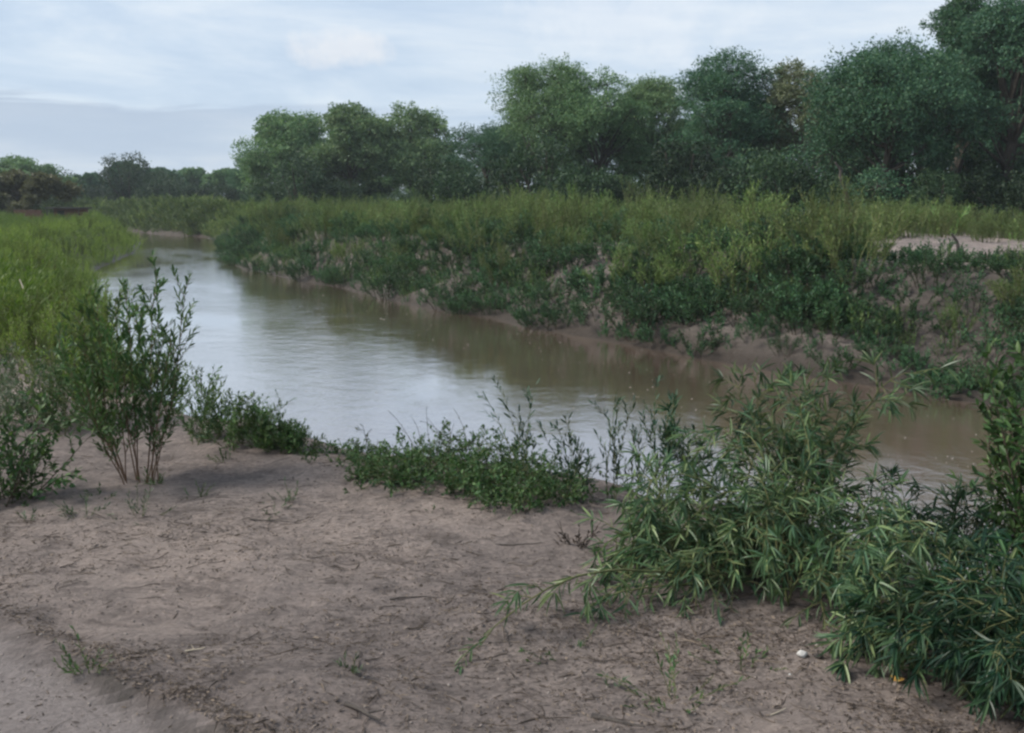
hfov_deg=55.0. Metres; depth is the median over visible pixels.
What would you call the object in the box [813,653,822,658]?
clod
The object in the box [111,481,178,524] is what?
seedling
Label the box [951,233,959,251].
dead stump
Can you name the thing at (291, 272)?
bank bush
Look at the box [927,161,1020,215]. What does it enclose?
understory bush
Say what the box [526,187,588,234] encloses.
olive weed
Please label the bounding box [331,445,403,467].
creeping weed
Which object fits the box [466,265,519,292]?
bank bush
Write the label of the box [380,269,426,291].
bank bush
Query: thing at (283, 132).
broadleaf tree
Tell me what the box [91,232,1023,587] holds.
river water
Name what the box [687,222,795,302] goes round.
olive weed
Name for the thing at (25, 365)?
leafy weed
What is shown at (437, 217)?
olive weed
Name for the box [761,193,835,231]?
olive weed
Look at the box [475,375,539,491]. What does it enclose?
willow shoot
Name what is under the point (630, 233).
olive weed
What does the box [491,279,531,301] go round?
bank bush
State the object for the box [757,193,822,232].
olive weed
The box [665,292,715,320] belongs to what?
bank bush
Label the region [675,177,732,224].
olive weed
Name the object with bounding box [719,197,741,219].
olive weed
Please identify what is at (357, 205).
olive weed
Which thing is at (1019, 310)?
bank bush
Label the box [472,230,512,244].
bank bush
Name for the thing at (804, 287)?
bank bush
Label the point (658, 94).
broadleaf tree
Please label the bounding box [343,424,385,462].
feathery weed
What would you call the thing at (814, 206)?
olive weed
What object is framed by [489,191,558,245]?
olive weed
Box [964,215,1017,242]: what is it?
olive weed
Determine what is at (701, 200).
olive weed
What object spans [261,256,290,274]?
bank bush
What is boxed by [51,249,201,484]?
willow shrub
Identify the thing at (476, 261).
bank bush
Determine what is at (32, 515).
seedling
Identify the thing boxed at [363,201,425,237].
olive weed
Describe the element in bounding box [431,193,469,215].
olive weed
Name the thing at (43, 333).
willow shoot clump
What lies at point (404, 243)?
bank bush
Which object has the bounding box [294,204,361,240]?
olive weed
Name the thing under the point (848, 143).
broadleaf tree
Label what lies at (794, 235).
bank bush
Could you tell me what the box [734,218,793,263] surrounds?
olive weed
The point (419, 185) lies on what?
understory bush
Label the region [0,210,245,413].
willow undergrowth
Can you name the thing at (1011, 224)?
olive weed
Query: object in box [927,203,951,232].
olive weed
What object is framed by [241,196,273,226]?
olive weed
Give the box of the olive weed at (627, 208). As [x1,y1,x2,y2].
[598,198,665,222]
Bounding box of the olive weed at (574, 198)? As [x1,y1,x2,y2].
[553,184,592,209]
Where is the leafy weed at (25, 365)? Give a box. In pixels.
[15,317,161,418]
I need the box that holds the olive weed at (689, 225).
[639,202,703,255]
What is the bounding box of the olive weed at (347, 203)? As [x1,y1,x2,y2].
[329,195,355,210]
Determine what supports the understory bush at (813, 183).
on the ground
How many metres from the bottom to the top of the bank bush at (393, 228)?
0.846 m
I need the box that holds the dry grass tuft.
[393,406,470,467]
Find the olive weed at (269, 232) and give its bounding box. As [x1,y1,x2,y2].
[261,219,290,246]
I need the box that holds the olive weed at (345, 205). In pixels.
[316,198,349,213]
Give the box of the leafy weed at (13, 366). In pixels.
[0,339,72,415]
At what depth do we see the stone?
3.42 m
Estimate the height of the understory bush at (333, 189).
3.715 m
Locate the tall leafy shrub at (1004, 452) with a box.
[945,338,1023,590]
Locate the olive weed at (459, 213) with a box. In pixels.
[437,191,485,233]
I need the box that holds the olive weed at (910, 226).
[892,196,934,237]
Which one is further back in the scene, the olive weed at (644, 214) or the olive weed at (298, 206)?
the olive weed at (298, 206)
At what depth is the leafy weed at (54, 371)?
6.82 m
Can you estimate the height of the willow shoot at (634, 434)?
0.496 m
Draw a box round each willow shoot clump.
[0,276,126,363]
[0,282,60,348]
[0,284,90,358]
[0,292,104,374]
[5,277,41,300]
[14,243,44,271]
[16,267,53,289]
[17,349,130,404]
[20,223,48,240]
[29,230,43,241]
[43,279,133,375]
[49,268,78,304]
[51,233,76,255]
[67,305,150,384]
[73,243,88,257]
[76,213,97,228]
[79,353,186,387]
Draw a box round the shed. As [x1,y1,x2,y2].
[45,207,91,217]
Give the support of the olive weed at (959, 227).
on the ground
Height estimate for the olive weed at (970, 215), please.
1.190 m
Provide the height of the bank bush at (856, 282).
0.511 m
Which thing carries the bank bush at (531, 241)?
on the ground
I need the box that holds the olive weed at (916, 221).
[896,208,921,233]
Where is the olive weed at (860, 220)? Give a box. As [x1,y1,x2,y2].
[832,212,876,257]
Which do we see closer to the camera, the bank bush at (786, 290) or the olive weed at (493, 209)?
the bank bush at (786, 290)
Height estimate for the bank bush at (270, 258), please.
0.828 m
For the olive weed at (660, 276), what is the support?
on the ground
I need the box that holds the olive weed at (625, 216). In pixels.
[598,199,656,234]
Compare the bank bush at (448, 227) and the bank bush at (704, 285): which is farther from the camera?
the bank bush at (448, 227)
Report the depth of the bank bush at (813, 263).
18.74 m
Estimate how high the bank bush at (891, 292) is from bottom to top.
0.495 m
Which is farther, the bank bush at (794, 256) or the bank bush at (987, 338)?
the bank bush at (794, 256)
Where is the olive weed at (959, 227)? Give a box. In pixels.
[925,204,975,235]
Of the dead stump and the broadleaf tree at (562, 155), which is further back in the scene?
the broadleaf tree at (562, 155)
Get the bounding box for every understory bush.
[10,165,88,208]
[96,150,153,200]
[104,165,175,199]
[126,170,188,200]
[176,180,220,198]
[206,180,259,202]
[239,176,294,204]
[269,150,327,203]
[301,176,361,205]
[341,177,384,207]
[362,179,397,201]
[362,191,388,205]
[386,187,421,203]
[408,153,465,206]
[426,163,500,207]
[472,173,505,197]
[477,185,527,206]
[480,147,548,198]
[500,131,592,203]
[501,162,540,192]
[538,163,635,207]
[569,171,640,214]
[604,173,689,209]
[635,130,724,212]
[661,166,760,208]
[699,160,770,210]
[709,156,784,205]
[720,139,881,214]
[784,168,835,208]
[789,163,863,208]
[816,173,898,219]
[834,140,901,177]
[835,155,932,212]
[880,142,956,180]
[889,174,943,208]
[903,167,968,211]
[922,133,1016,217]
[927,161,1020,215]
[952,166,1023,218]
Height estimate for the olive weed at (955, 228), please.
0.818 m
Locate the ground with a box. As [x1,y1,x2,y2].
[0,217,1023,732]
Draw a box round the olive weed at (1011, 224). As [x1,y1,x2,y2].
[994,210,1020,238]
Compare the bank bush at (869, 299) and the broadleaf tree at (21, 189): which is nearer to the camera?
the bank bush at (869, 299)
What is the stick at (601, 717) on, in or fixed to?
on the ground
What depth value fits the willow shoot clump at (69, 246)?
43.53 m
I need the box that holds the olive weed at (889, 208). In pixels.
[861,193,908,236]
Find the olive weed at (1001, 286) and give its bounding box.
[985,259,1023,313]
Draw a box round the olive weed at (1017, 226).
[1005,213,1023,240]
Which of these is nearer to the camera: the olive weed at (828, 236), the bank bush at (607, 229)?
the olive weed at (828, 236)
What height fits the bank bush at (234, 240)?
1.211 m
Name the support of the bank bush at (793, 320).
on the ground
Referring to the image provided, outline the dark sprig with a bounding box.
[554,522,600,548]
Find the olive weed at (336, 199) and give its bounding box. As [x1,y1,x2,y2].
[322,190,348,215]
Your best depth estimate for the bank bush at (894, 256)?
18.44 m
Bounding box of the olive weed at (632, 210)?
[618,198,658,220]
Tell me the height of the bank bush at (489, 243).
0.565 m
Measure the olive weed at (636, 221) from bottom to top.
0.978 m
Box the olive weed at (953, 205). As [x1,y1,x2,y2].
[931,195,973,218]
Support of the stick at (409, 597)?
on the ground
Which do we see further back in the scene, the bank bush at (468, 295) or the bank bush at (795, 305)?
the bank bush at (468, 295)
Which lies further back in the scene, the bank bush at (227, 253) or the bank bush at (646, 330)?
the bank bush at (227, 253)
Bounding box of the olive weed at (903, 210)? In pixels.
[875,194,919,235]
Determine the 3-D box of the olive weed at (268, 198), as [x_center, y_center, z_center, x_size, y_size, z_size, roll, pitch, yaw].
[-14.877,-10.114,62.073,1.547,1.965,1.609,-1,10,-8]
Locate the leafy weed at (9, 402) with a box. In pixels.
[0,373,69,427]
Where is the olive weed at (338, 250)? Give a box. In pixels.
[331,236,372,262]
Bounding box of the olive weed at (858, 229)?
[837,215,880,250]
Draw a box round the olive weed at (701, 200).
[685,187,742,229]
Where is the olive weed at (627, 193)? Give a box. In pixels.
[619,176,671,211]
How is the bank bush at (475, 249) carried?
on the ground
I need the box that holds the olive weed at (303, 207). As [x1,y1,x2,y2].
[278,194,309,210]
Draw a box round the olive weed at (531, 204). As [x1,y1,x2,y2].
[512,191,559,228]
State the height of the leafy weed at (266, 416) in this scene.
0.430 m
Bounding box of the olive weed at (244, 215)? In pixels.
[241,202,263,224]
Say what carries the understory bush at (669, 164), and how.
on the ground
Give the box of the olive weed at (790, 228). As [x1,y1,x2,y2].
[772,209,815,245]
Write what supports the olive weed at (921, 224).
on the ground
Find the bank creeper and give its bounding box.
[217,215,1023,403]
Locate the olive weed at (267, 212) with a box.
[260,199,287,222]
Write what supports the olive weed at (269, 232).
on the ground
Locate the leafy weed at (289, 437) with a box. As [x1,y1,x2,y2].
[248,409,332,453]
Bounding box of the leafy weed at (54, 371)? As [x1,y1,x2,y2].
[0,328,122,434]
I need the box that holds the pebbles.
[0,446,1003,731]
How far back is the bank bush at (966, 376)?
15.52 m
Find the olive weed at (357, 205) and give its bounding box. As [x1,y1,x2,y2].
[346,196,373,216]
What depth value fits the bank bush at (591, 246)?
24.44 m
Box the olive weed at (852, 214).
[822,206,871,226]
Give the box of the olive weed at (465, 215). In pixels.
[452,201,491,243]
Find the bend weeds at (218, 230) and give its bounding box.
[5,192,315,237]
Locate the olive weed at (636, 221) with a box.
[605,213,650,243]
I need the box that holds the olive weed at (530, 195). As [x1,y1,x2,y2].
[510,184,561,226]
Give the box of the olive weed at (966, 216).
[956,201,995,235]
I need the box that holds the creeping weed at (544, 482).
[425,436,613,519]
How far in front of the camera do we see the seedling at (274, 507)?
5.06 m
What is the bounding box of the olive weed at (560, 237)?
[541,223,596,255]
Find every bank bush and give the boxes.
[210,232,229,240]
[212,232,238,254]
[214,244,245,263]
[214,245,229,255]
[217,252,242,264]
[222,231,245,249]
[232,223,263,246]
[235,214,247,224]
[239,230,263,244]
[241,258,263,269]
[246,244,261,254]
[252,232,283,253]
[252,266,271,272]
[260,251,281,267]
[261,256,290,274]
[272,250,298,261]
[274,204,310,217]
[275,213,311,230]
[279,261,313,280]
[283,222,309,238]
[287,246,310,259]
[288,233,328,259]
[288,252,335,276]
[294,255,318,266]
[297,243,317,256]
[299,238,338,253]
[310,263,352,282]
[313,267,352,284]
[321,254,366,286]
[328,210,383,231]
[329,228,350,242]
[335,229,366,250]
[348,248,385,268]
[349,273,376,290]
[352,261,374,274]
[353,225,387,238]
[359,262,421,300]
[360,217,395,240]
[366,252,411,270]
[374,217,404,234]
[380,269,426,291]
[383,217,419,237]
[391,233,422,252]
[391,268,438,297]
[395,247,434,273]
[396,236,426,251]
[406,203,446,232]
[410,266,469,309]
[417,225,450,241]
[419,268,453,281]
[420,253,456,274]
[423,235,457,253]
[429,238,484,274]
[431,219,457,242]
[434,276,476,309]
[434,291,483,313]
[439,210,491,231]
[441,231,488,250]
[451,241,492,256]
[453,260,487,272]
[454,214,487,231]
[459,216,503,237]
[459,283,506,308]
[460,249,525,279]
[460,286,501,315]
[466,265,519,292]
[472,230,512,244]
[473,286,517,315]
[477,243,521,258]
[484,232,514,246]
[488,217,533,237]
[491,207,546,237]
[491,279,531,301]
[492,258,537,280]
[497,227,557,254]
[506,278,565,308]
[506,299,564,328]
[508,268,554,302]
[512,221,543,240]
[513,251,561,277]
[519,226,571,242]
[521,232,569,257]
[524,226,585,276]
[529,276,579,309]
[535,239,595,273]
[536,302,583,329]
[555,265,605,289]
[560,262,633,300]
[567,289,623,326]
[568,234,639,260]
[582,206,647,245]
[597,225,651,242]
[598,235,645,262]
[598,281,671,342]
[603,274,666,307]
[611,241,669,265]
[613,285,682,327]
[615,253,672,289]
[615,264,653,281]
[626,320,668,343]
[634,273,706,307]
[634,285,671,305]
[642,284,706,311]
[644,275,682,285]
[644,306,663,322]
[647,236,707,264]
[648,215,712,247]
[654,269,754,309]
[654,271,709,293]
[656,285,743,326]
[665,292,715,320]
[668,301,723,324]
[668,327,724,356]
[670,252,713,275]
[670,284,728,324]
[680,227,723,248]
[680,229,753,255]
[689,272,753,303]
[690,276,735,296]
[703,228,742,255]
[703,274,773,327]
[704,271,762,304]
[709,221,779,255]
[716,250,757,272]
[719,237,853,280]
[732,199,821,249]
[734,283,783,323]
[734,318,773,343]
[740,255,796,290]
[740,284,815,332]
[748,268,851,306]
[749,275,826,319]
[753,251,823,278]
[757,239,822,276]
[760,286,842,337]
[762,331,800,356]
[766,295,834,330]
[768,235,825,254]
[776,244,830,274]
[779,292,829,318]
[787,214,870,246]
[790,278,838,296]
[790,291,875,330]
[793,271,853,292]
[796,279,872,327]
[796,305,827,323]
[799,286,876,313]
[802,313,865,344]
[805,346,863,370]
[812,274,867,296]
[819,236,877,261]
[826,255,901,289]
[826,293,877,318]
[836,319,902,344]
[848,247,878,257]
[849,311,918,346]
[851,335,911,357]
[861,344,930,370]
[870,298,953,332]
[877,274,949,303]
[881,246,924,264]
[894,246,975,289]
[896,238,978,261]
[897,371,975,399]
[898,253,945,273]
[918,357,1006,390]
[921,351,1002,389]
[929,270,1010,313]
[934,251,999,270]
[945,251,1006,263]
[956,306,1023,366]
[967,358,1023,397]
[972,244,1023,271]
[977,251,1023,278]
[982,313,1023,359]
[983,310,1023,331]
[984,294,1023,324]
[986,247,1020,261]
[986,362,1023,402]
[996,353,1023,391]
[997,296,1023,323]
[1016,376,1023,406]
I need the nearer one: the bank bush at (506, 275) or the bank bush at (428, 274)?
the bank bush at (506, 275)
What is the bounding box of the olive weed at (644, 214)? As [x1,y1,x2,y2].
[625,185,678,240]
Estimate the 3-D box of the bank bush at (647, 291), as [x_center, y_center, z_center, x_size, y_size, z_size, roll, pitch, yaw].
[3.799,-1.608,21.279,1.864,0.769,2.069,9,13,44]
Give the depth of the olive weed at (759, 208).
21.43 m
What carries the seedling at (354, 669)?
on the ground
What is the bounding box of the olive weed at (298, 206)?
[274,197,303,218]
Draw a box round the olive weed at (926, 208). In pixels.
[910,195,944,233]
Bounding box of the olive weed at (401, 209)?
[397,201,409,219]
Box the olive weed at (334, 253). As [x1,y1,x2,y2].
[328,242,346,262]
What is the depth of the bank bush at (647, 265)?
22.49 m
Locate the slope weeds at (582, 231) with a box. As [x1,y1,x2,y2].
[218,208,1023,373]
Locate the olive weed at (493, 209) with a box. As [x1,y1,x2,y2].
[473,193,507,224]
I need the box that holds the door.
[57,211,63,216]
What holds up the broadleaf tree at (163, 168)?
on the ground
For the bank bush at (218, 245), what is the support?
on the ground
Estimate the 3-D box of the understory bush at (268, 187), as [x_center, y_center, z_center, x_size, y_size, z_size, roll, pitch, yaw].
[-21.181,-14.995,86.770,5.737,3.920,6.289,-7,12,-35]
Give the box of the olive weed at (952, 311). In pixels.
[930,289,985,347]
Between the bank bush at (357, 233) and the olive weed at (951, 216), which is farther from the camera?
the bank bush at (357, 233)
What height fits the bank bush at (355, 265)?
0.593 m
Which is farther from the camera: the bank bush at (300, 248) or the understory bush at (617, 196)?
the understory bush at (617, 196)
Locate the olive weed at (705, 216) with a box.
[675,188,736,235]
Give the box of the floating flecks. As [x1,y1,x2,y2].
[264,318,976,463]
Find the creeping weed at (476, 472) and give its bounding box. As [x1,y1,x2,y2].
[343,417,560,502]
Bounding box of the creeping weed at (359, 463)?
[343,426,465,484]
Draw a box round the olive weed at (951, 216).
[918,196,960,237]
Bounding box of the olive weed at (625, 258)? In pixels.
[581,236,659,291]
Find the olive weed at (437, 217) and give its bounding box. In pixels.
[427,208,451,226]
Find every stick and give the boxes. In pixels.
[185,645,204,651]
[250,517,310,522]
[343,701,383,720]
[390,596,439,599]
[496,542,541,545]
[591,712,644,726]
[679,566,763,609]
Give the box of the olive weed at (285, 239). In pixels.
[275,228,307,248]
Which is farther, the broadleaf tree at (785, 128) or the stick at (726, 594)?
the broadleaf tree at (785, 128)
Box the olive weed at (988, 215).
[964,205,1011,237]
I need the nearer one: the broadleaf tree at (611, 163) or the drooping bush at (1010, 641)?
the drooping bush at (1010, 641)
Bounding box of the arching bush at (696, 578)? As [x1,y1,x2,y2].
[454,497,785,674]
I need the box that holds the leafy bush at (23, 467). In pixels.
[0,390,119,506]
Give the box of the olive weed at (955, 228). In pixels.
[938,217,966,235]
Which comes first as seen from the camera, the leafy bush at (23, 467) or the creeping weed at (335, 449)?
the leafy bush at (23, 467)
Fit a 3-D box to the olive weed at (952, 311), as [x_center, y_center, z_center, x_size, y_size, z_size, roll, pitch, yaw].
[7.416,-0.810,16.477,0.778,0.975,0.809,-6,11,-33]
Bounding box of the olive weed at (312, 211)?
[300,201,322,217]
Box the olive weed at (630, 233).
[620,213,685,248]
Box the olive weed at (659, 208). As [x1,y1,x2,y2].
[628,199,676,222]
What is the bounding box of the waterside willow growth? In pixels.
[0,210,146,360]
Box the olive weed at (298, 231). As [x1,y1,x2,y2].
[284,217,323,239]
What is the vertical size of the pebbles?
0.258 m
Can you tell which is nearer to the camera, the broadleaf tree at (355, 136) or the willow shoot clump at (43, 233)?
the willow shoot clump at (43, 233)
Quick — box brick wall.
[14,210,43,219]
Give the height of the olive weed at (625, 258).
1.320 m
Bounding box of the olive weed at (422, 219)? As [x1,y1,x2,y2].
[394,199,441,236]
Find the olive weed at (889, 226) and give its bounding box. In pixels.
[871,207,899,239]
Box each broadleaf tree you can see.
[0,153,78,202]
[0,168,83,214]
[73,171,107,193]
[102,161,143,190]
[145,166,184,191]
[176,166,208,199]
[199,167,238,196]
[223,147,296,200]
[228,106,344,194]
[293,136,345,186]
[296,99,403,202]
[346,163,407,199]
[365,100,461,194]
[399,135,460,195]
[435,118,534,189]
[442,154,479,182]
[474,117,537,184]
[485,52,599,173]
[533,129,596,176]
[545,64,676,193]
[587,123,657,196]
[607,72,705,186]
[636,131,698,184]
[659,45,794,175]
[706,99,794,173]
[756,56,841,173]
[763,118,796,165]
[775,26,1008,206]
[791,99,876,175]
[811,108,881,175]
[914,65,1022,176]
[918,0,1005,174]
[938,0,1023,188]
[969,57,1023,167]
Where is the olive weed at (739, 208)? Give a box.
[726,184,782,231]
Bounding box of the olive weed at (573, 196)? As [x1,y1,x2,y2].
[549,180,615,239]
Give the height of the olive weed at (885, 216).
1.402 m
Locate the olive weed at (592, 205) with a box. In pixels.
[566,185,613,229]
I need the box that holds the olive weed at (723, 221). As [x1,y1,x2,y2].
[696,211,752,236]
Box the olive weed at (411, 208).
[400,199,431,220]
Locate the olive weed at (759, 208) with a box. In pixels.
[735,178,813,248]
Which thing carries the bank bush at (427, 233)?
on the ground
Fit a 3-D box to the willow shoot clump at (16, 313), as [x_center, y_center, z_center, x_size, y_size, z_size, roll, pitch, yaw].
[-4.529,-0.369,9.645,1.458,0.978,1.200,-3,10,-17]
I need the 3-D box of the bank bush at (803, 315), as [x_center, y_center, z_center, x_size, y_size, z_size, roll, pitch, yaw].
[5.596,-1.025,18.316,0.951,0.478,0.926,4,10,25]
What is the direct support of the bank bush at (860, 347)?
on the ground
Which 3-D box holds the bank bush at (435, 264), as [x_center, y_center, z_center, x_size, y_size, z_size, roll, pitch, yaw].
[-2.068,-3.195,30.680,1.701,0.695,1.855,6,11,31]
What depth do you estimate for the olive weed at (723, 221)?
24.00 m
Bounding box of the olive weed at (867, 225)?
[851,211,876,236]
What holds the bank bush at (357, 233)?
on the ground
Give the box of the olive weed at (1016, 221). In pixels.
[1005,210,1023,237]
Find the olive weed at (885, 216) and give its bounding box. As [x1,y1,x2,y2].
[862,196,908,239]
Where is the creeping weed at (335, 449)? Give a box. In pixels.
[298,437,365,462]
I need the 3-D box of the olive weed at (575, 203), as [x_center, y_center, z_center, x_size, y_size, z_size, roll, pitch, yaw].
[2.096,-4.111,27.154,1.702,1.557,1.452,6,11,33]
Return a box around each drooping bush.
[572,441,816,587]
[623,365,958,648]
[805,529,1023,717]
[814,463,1016,590]
[823,501,1023,726]
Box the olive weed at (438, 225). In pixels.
[418,216,445,245]
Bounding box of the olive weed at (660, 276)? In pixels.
[629,255,698,295]
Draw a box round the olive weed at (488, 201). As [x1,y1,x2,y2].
[472,188,499,211]
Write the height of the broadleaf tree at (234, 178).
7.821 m
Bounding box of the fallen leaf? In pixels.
[890,675,903,680]
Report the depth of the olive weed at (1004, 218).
30.85 m
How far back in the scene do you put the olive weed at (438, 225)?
31.82 m
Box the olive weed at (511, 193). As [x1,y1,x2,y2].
[497,182,537,210]
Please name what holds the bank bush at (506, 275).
on the ground
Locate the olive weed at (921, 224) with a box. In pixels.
[910,211,956,236]
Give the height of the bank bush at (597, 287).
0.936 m
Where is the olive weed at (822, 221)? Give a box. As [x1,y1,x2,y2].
[794,209,849,243]
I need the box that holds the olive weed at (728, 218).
[694,204,758,236]
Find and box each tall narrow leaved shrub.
[651,362,826,515]
[706,350,962,535]
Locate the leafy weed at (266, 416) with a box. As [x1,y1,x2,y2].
[182,388,300,451]
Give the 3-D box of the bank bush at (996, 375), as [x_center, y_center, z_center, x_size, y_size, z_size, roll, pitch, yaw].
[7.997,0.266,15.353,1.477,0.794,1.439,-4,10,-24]
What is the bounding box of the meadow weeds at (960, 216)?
[240,197,1023,239]
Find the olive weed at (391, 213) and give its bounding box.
[368,196,403,235]
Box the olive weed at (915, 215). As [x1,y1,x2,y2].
[830,197,924,237]
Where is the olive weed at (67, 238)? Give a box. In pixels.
[59,231,72,248]
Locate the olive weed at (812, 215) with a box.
[765,172,868,266]
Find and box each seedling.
[16,507,45,520]
[50,495,112,519]
[53,625,112,674]
[72,482,116,501]
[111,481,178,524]
[137,466,165,484]
[182,479,215,498]
[207,447,230,462]
[246,496,292,519]
[267,477,298,501]
[334,651,362,673]
[518,619,599,664]
[596,631,749,713]
[604,673,628,700]
[687,630,787,678]
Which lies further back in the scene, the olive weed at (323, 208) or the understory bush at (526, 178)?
the understory bush at (526, 178)
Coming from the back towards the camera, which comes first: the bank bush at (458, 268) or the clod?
the bank bush at (458, 268)
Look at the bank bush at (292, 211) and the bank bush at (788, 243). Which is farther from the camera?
the bank bush at (292, 211)
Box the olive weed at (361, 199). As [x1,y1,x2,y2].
[344,192,372,209]
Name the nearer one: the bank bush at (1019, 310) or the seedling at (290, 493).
the seedling at (290, 493)
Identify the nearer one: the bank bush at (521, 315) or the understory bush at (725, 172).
the bank bush at (521, 315)
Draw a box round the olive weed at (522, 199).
[502,189,540,227]
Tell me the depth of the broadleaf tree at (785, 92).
54.69 m
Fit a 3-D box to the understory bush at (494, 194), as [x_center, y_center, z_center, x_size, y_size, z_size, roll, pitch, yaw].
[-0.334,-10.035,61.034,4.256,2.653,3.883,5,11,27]
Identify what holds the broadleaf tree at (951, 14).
on the ground
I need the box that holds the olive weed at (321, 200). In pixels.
[305,192,332,208]
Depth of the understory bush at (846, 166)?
46.57 m
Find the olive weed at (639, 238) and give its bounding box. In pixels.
[631,221,679,268]
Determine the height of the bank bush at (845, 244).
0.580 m
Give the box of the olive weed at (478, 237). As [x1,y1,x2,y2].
[437,219,512,261]
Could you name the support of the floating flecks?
on the river water
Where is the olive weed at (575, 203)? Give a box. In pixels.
[558,191,618,240]
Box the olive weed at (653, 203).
[633,192,681,213]
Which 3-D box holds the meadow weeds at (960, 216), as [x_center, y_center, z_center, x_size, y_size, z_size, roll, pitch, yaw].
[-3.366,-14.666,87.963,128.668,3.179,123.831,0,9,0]
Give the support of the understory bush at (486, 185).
on the ground
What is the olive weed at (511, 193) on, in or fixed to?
on the ground
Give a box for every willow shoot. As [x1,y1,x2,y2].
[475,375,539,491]
[535,412,593,498]
[562,434,605,498]
[588,392,635,503]
[601,422,648,504]
[637,375,682,505]
[654,422,713,512]
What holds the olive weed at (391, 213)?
on the ground
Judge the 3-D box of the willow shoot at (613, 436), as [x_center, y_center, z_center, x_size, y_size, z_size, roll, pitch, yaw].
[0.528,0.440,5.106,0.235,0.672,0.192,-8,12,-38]
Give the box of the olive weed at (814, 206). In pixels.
[795,197,829,212]
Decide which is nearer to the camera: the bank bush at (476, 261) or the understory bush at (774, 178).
the bank bush at (476, 261)
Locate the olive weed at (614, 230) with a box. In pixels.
[603,215,637,243]
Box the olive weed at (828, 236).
[797,197,918,281]
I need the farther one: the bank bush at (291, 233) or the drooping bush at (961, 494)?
the bank bush at (291, 233)
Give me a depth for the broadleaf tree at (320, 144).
104.51 m
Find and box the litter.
[0,436,1023,732]
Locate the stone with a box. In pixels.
[796,650,806,657]
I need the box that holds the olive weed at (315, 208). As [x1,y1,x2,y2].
[309,196,337,218]
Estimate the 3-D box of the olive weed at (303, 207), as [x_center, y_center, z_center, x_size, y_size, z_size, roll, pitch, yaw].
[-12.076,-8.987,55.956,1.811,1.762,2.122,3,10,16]
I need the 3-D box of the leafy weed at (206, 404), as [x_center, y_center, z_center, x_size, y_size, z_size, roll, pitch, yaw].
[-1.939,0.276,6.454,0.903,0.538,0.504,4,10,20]
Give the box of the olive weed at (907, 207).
[881,197,920,232]
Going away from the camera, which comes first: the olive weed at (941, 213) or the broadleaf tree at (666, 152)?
the olive weed at (941, 213)
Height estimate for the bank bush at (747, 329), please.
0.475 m
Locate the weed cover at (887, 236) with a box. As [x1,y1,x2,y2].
[242,212,1022,293]
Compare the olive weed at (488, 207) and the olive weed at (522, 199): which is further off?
the olive weed at (488, 207)
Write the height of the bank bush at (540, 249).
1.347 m
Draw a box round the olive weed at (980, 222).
[974,215,1003,237]
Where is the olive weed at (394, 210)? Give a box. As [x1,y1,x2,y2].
[382,198,421,217]
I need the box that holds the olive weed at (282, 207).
[274,200,304,215]
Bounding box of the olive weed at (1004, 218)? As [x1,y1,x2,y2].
[988,203,1022,238]
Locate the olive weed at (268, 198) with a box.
[263,192,287,208]
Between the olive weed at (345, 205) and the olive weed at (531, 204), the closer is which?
the olive weed at (531, 204)
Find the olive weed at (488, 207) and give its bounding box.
[467,195,504,222]
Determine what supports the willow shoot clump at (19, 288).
on the ground
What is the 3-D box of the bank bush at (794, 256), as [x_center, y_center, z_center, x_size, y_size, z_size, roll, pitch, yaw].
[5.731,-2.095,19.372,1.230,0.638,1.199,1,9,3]
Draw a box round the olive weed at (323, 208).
[306,201,342,217]
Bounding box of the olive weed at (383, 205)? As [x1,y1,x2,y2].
[361,194,395,211]
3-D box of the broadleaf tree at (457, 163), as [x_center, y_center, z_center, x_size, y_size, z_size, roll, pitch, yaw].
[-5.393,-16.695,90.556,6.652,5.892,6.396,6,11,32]
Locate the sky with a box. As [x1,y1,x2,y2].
[0,0,1013,201]
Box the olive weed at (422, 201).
[403,187,440,217]
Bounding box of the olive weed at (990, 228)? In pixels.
[986,218,1021,238]
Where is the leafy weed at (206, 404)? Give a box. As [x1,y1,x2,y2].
[163,364,282,444]
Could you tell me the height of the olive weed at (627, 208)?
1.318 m
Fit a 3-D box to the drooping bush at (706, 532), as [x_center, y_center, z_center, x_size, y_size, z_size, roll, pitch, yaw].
[0.804,0.695,4.365,1.052,0.710,0.817,3,10,18]
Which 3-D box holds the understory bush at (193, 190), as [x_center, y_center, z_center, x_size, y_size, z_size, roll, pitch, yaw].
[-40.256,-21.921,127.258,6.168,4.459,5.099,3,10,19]
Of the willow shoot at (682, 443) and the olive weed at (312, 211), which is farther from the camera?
the olive weed at (312, 211)
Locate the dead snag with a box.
[835,162,851,212]
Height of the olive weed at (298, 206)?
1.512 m
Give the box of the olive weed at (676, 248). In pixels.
[644,221,717,279]
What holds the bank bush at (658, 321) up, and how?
on the ground
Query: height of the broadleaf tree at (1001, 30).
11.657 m
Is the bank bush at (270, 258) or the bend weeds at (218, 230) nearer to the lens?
the bank bush at (270, 258)
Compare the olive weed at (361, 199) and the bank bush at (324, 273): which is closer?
the bank bush at (324, 273)
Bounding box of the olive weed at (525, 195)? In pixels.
[499,183,553,233]
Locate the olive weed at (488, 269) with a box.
[474,243,524,285]
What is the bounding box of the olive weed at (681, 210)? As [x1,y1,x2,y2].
[657,189,716,241]
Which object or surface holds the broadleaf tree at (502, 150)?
on the ground
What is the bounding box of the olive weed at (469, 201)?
[454,193,481,209]
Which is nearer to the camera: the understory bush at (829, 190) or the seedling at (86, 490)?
the seedling at (86, 490)
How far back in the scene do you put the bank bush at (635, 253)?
23.27 m
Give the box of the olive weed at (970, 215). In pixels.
[947,203,989,232]
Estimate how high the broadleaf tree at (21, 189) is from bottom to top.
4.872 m
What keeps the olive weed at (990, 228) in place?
on the ground
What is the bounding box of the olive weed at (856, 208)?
[840,194,870,216]

